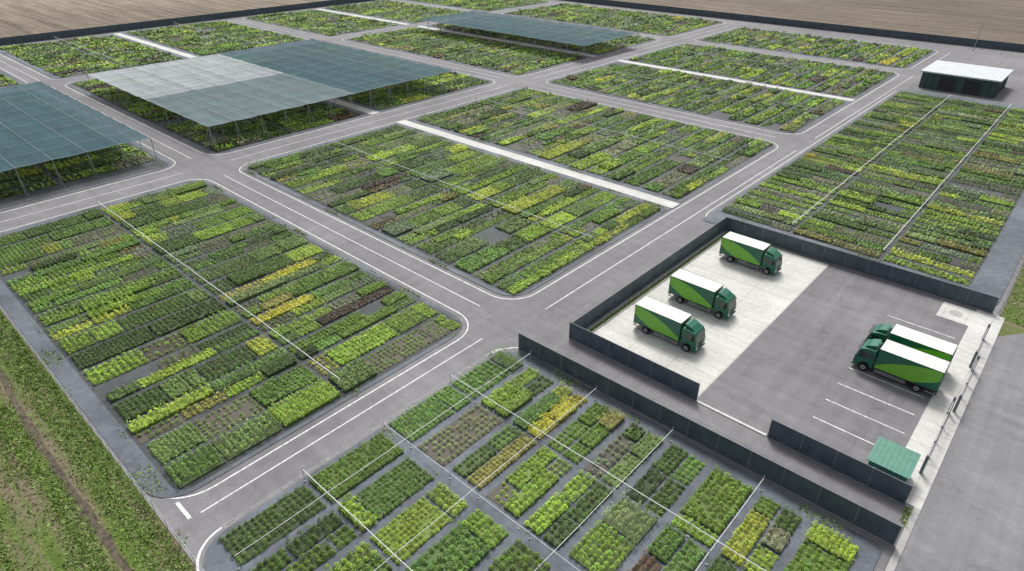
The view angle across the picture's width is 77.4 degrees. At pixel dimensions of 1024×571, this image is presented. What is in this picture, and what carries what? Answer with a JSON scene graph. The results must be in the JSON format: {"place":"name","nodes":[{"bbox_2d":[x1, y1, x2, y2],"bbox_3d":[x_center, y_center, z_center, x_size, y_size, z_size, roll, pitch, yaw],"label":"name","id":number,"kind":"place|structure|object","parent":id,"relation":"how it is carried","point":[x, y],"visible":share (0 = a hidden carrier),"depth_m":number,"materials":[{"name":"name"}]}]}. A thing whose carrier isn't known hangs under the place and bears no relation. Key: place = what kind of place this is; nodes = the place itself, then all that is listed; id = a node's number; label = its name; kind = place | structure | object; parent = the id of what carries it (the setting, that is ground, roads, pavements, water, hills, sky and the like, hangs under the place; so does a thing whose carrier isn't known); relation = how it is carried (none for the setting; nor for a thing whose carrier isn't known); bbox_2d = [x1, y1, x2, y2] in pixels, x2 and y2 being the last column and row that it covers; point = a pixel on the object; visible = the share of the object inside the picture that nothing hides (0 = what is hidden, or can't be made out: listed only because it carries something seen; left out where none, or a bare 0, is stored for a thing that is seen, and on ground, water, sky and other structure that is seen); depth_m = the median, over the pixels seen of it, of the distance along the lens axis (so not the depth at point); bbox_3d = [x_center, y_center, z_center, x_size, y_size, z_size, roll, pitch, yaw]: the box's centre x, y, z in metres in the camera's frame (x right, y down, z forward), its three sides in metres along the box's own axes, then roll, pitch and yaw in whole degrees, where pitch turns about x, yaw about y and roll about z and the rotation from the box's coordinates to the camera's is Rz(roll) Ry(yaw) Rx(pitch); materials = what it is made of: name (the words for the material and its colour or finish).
{"place":"outdoors","nodes":[
{"label":"outdoors","id":0,"kind":"place"},
{"bbox_2d":[0,369,133,570],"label":"dirt track","id":1,"kind":"structure","parent":0,"point":[106,539],"depth_m":57.87,"materials":[{"name":"soil"}]},
{"bbox_2d":[114,9,855,208],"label":"concrete path","id":2,"kind":"structure","parent":0,"point":[622,189],"depth_m":147.36,"materials":[{"name":"grey concrete"}]},
{"bbox_2d":[0,0,1023,570],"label":"geotextile ground","id":3,"kind":"structure","parent":0,"point":[996,268],"depth_m":86.59,"materials":[{"name":"grey fabric"}]},
{"bbox_2d":[0,81,167,195],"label":"shade net canopy","id":4,"kind":"object","parent":3,"relation":"on","point":[40,121],"visible":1,"depth_m":131.91,"materials":[{"name":"fabric"}]},
{"bbox_2d":[0,180,459,488],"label":"nursery plant bed","id":5,"kind":"object","parent":3,"relation":"on","point":[200,462],"visible":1,"depth_m":80.36,"materials":[{"name":"green plant"}]},
{"bbox_2d":[0,71,488,198],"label":"nursery plant bed","id":6,"kind":"object","parent":3,"relation":"on","point":[221,143],"visible":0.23,"depth_m":149.32,"materials":[{"name":"green plant"}]},
{"bbox_2d":[84,39,461,148],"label":"shade net canopy","id":7,"kind":"object","parent":3,"relation":"on","point":[208,91],"visible":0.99,"depth_m":169.73,"materials":[{"name":"fabric"}]},
{"bbox_2d":[0,0,547,86],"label":"nursery plant bed","id":8,"kind":"object","parent":3,"relation":"on","point":[71,53],"visible":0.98,"depth_m":246.48,"materials":[{"name":"green plant"}]},
{"bbox_2d":[299,466,411,570],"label":"irrigation line","id":9,"kind":"object","parent":3,"relation":"on","point":[360,532],"visible":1,"depth_m":52.75,"materials":[{"name":"metal"}]},
{"bbox_2d":[217,432,550,570],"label":"nursery plant bed","id":10,"kind":"object","parent":3,"relation":"on","point":[458,548],"visible":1,"depth_m":53.23,"materials":[{"name":"green plant"}]},
{"bbox_2d":[248,124,660,294],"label":"nursery plant bed","id":11,"kind":"object","parent":3,"relation":"on","point":[484,257],"visible":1,"depth_m":111.63,"materials":[{"name":"green plant"}]},
{"bbox_2d":[0,123,938,544],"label":"weeds","id":12,"kind":"object","parent":3,"relation":"on","point":[644,291],"visible":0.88,"depth_m":79.25,"materials":[{"name":"green plant"}]},
{"bbox_2d":[415,10,641,62],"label":"shade net canopy","id":13,"kind":"object","parent":3,"relation":"on","point":[569,33],"visible":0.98,"depth_m":237.08,"materials":[{"name":"fabric"}]},
{"bbox_2d":[350,3,721,73],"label":"nursery plant bed","id":14,"kind":"object","parent":3,"relation":"on","point":[620,22],"visible":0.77,"depth_m":242.68,"materials":[{"name":"green plant"}]},
{"bbox_2d":[418,86,771,198],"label":"nursery plant bed","id":15,"kind":"object","parent":3,"relation":"on","point":[687,185],"visible":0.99,"depth_m":140.78,"materials":[{"name":"green plant"}]},
{"bbox_2d":[535,427,673,570],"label":"irrigation line","id":16,"kind":"object","parent":3,"relation":"on","point":[611,502],"visible":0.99,"depth_m":54.39,"materials":[{"name":"metal"}]},
{"bbox_2d":[389,345,858,570],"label":"nursery plant bed","id":17,"kind":"object","parent":3,"relation":"on","point":[715,501],"visible":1,"depth_m":57.24,"materials":[{"name":"green plant"}]},
{"bbox_2d":[448,371,765,570],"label":"irrigation line","id":18,"kind":"object","parent":17,"relation":"on","point":[593,476],"visible":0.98,"depth_m":56.16,"materials":[{"name":"metal"}]},
{"bbox_2d":[552,43,892,131],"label":"nursery plant bed","id":19,"kind":"object","parent":3,"relation":"on","point":[772,111],"visible":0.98,"depth_m":184.45,"materials":[{"name":"green plant"}]},
{"bbox_2d":[696,475,764,569],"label":"irrigation line","id":20,"kind":"object","parent":3,"relation":"on","point":[760,490],"visible":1,"depth_m":51.85,"materials":[{"name":"metal"}]},
{"bbox_2d":[659,47,873,84],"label":"irrigation line","id":21,"kind":"object","parent":3,"relation":"on","point":[770,63],"visible":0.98,"depth_m":200.20,"materials":[{"name":"metal"}]},
{"bbox_2d":[702,27,931,67],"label":"nursery plant bed","id":22,"kind":"object","parent":3,"relation":"on","point":[740,32],"visible":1,"depth_m":230.13,"materials":[{"name":"green plant"}]},
{"bbox_2d":[722,90,1023,284],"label":"nursery plant bed","id":23,"kind":"object","parent":3,"relation":"on","point":[970,142],"visible":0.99,"depth_m":118.23,"materials":[{"name":"green plant"}]},
{"bbox_2d":[0,0,1023,570],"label":"asphalt road","id":24,"kind":"structure","parent":0,"point":[496,322],"depth_m":103.98,"materials":[{"name":"grey asphalt"}]},
{"bbox_2d":[55,37,124,67],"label":"irrigation line","id":25,"kind":"object","parent":24,"relation":"on","point":[90,50],"visible":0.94,"depth_m":217.00,"materials":[{"name":"metal"}]},
{"bbox_2d":[0,0,374,45],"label":"perimeter fence","id":26,"kind":"object","parent":24,"relation":"on","point":[98,30],"visible":0.98,"depth_m":269.62,"materials":[{"name":"metal"}]},
{"bbox_2d":[174,23,254,43],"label":"irrigation line","id":27,"kind":"object","parent":24,"relation":"on","point":[213,32],"visible":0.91,"depth_m":246.88,"materials":[{"name":"metal"}]},
{"bbox_2d":[97,201,343,390],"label":"irrigation line","id":28,"kind":"object","parent":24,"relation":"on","point":[228,297],"visible":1,"depth_m":81.94,"materials":[{"name":"metal"}]},
{"bbox_2d":[233,351,530,569],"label":"irrigation line","id":29,"kind":"object","parent":24,"relation":"on","point":[239,568],"visible":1,"depth_m":58.12,"materials":[{"name":"metal"}]},
{"bbox_2d":[326,137,592,242],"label":"irrigation line","id":30,"kind":"object","parent":24,"relation":"on","point":[469,191],"visible":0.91,"depth_m":111.36,"materials":[{"name":"metal"}]},
{"bbox_2d":[384,29,548,59],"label":"irrigation line","id":31,"kind":"object","parent":24,"relation":"on","point":[465,44],"visible":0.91,"depth_m":226.72,"materials":[{"name":"metal"}]},
{"bbox_2d":[0,1,947,570],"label":"road marking","id":32,"kind":"object","parent":24,"relation":"on","point":[182,509],"visible":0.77,"depth_m":93.01,"materials":[{"name":"paint"}]},
{"bbox_2d":[383,421,579,570],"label":"irrigation line","id":33,"kind":"object","parent":24,"relation":"on","point":[450,478],"visible":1,"depth_m":55.45,"materials":[{"name":"metal"}]},
{"bbox_2d":[374,386,596,570],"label":"irrigation line","id":34,"kind":"object","parent":24,"relation":"on","point":[477,497],"visible":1,"depth_m":55.70,"materials":[{"name":"metal"}]},
{"bbox_2d":[476,97,729,167],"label":"irrigation line","id":35,"kind":"object","parent":24,"relation":"on","point":[609,130],"visible":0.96,"depth_m":141.11,"materials":[{"name":"metal"}]},
{"bbox_2d":[572,217,726,328],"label":"panel fence","id":36,"kind":"object","parent":24,"relation":"on","point":[603,308],"visible":1,"depth_m":86.83,"materials":[{"name":"metal"}]},
{"bbox_2d":[589,67,819,113],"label":"irrigation line","id":37,"kind":"object","parent":24,"relation":"on","point":[708,89],"visible":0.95,"depth_m":172.62,"materials":[{"name":"metal"}]},
{"bbox_2d":[563,0,1023,51],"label":"perimeter fence","id":38,"kind":"object","parent":24,"relation":"on","point":[1006,46],"visible":0.98,"depth_m":261.56,"materials":[{"name":"black metal"}]},
{"bbox_2d":[789,93,951,232],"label":"irrigation line","id":39,"kind":"object","parent":24,"relation":"on","point":[863,165],"visible":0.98,"depth_m":122.44,"materials":[{"name":"metal"}]},
{"bbox_2d":[879,103,1011,259],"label":"irrigation line","id":40,"kind":"object","parent":24,"relation":"on","point":[941,183],"visible":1,"depth_m":113.93,"materials":[{"name":"metal"}]},
{"bbox_2d":[998,259,1023,313],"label":"wire fence","id":41,"kind":"object","parent":24,"relation":"on","point":[1011,286],"visible":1,"depth_m":84.76,"materials":[{"name":"metal"}]},
{"bbox_2d":[0,0,1023,570],"bbox_3d":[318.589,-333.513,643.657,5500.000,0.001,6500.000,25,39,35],"label":"ground","id":42,"kind":"structure","parent":0,"point":[1000,20],"depth_m":303.87,"materials":[{"name":"soil"}]},
{"bbox_2d":[0,310,196,570],"bbox_3d":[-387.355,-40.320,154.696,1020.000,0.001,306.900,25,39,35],"label":"grass verge","id":43,"kind":"object","parent":42,"relation":"on","point":[29,540],"depth_m":55.76,"materials":[{"name":"green plant"}]},
{"bbox_2d":[0,306,203,570],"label":"wire fence","id":44,"kind":"object","parent":43,"relation":"on","point":[119,461],"visible":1,"depth_m":60.28,"materials":[{"name":"metal"}]},
{"bbox_2d":[569,322,699,400],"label":"panel fence","id":45,"kind":"object","parent":42,"relation":"on","point":[665,376],"visible":1,"depth_m":70.99,"materials":[{"name":"metal"}]},
{"bbox_2d":[518,333,902,545],"bbox_3d":[15.942,13.341,62.958,40.424,2.360,0.120,24,39,35],"label":"panel fence","id":46,"kind":"object","parent":42,"relation":"on","point":[860,516],"visible":1,"depth_m":59.85,"materials":[{"name":"metal"}]},
{"bbox_2d":[594,241,828,396],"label":"concrete apron","id":47,"kind":"object","parent":42,"relation":"on","point":[763,301],"visible":0.71,"depth_m":81.04,"materials":[{"name":"grey concrete"}]},
{"bbox_2d":[633,296,705,352],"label":"box truck","id":48,"kind":"object","parent":47,"relation":"on","point":[670,323],"visible":1,"depth_m":75.01,"materials":[{"name":"metal"}]},
{"bbox_2d":[668,268,735,318],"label":"box truck","id":49,"kind":"object","parent":47,"relation":"on","point":[702,292],"visible":1,"depth_m":80.92,"materials":[{"name":"metal"}]},
{"bbox_2d":[719,231,782,274],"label":"box truck","id":50,"kind":"object","parent":47,"relation":"on","point":[752,252],"visible":1,"depth_m":90.50,"materials":[{"name":"metal"}]},
{"bbox_2d":[532,264,975,549],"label":"yard asphalt","id":51,"kind":"structure","parent":0,"point":[791,365],"depth_m":69.33,"materials":[{"name":"grey asphalt"}]},
{"bbox_2d":[586,231,1004,570],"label":"concrete kerb","id":52,"kind":"structure","parent":51,"relation":"on","point":[932,419],"depth_m":67.16,"materials":[{"name":"grey concrete"}]},
{"bbox_2d":[866,436,920,482],"bbox_3d":[34.264,16.216,57.864,3.500,2.468,3.305,25,39,35],"label":"green shelter","id":53,"kind":"object","parent":52,"relation":"on","point":[895,460],"visible":0.89,"depth_m":57.24,"materials":[{"name":"green metal"}]},
{"bbox_2d":[919,396,956,473],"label":"sliding gate","id":54,"kind":"structure","parent":52,"relation":"on","point":[928,455],"depth_m":60.08,"materials":[{"name":"galvanised steel"},{"name":"dark painted metal"}]},
{"bbox_2d":[767,419,912,504],"bbox_3d":[29.591,15.974,58.567,12.320,2.360,0.120,25,39,35],"label":"panel fence","id":55,"kind":"object","parent":51,"relation":"on","point":[883,483],"visible":1,"depth_m":58.22,"materials":[{"name":"metal"}]},
{"bbox_2d":[725,217,998,313],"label":"panel fence","id":56,"kind":"object","parent":51,"relation":"on","point":[945,290],"visible":0.98,"depth_m":89.41,"materials":[{"name":"grey metal"}]},
{"bbox_2d":[813,315,954,444],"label":"parking marking","id":57,"kind":"object","parent":51,"relation":"on","point":[875,398],"visible":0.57,"depth_m":66.83,"materials":[{"name":"paint"}]},
{"bbox_2d":[851,339,949,395],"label":"box truck","id":58,"kind":"object","parent":51,"relation":"on","point":[919,370],"visible":1,"depth_m":68.45,"materials":[{"name":"metal"}]},
{"bbox_2d":[864,323,957,363],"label":"box truck","id":59,"kind":"object","parent":51,"relation":"on","point":[923,342],"visible":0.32,"depth_m":70.97,"materials":[{"name":"metal"}]},
{"bbox_2d":[952,355,980,411],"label":"sliding gate","id":60,"kind":"structure","parent":51,"relation":"on","point":[961,395],"depth_m":66.62,"materials":[{"name":"metal"}]},
{"bbox_2d":[969,323,990,367],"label":"sliding gate","id":61,"kind":"structure","parent":51,"relation":"on","point":[977,351],"depth_m":72.58,"materials":[{"name":"metal"}]},
{"bbox_2d":[894,333,1023,570],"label":"public road","id":62,"kind":"structure","parent":0,"point":[970,516],"depth_m":57.16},
{"bbox_2d":[918,60,1013,97],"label":"storage shed","id":63,"kind":"structure","parent":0,"point":[974,80],"depth_m":176.19,"materials":[{"name":"metal"}]},
{"bbox_2d":[998,266,1023,335],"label":"grass field","id":64,"kind":"structure","parent":0,"point":[1011,327],"depth_m":81.31,"materials":[{"name":"green plant"}]}
]}

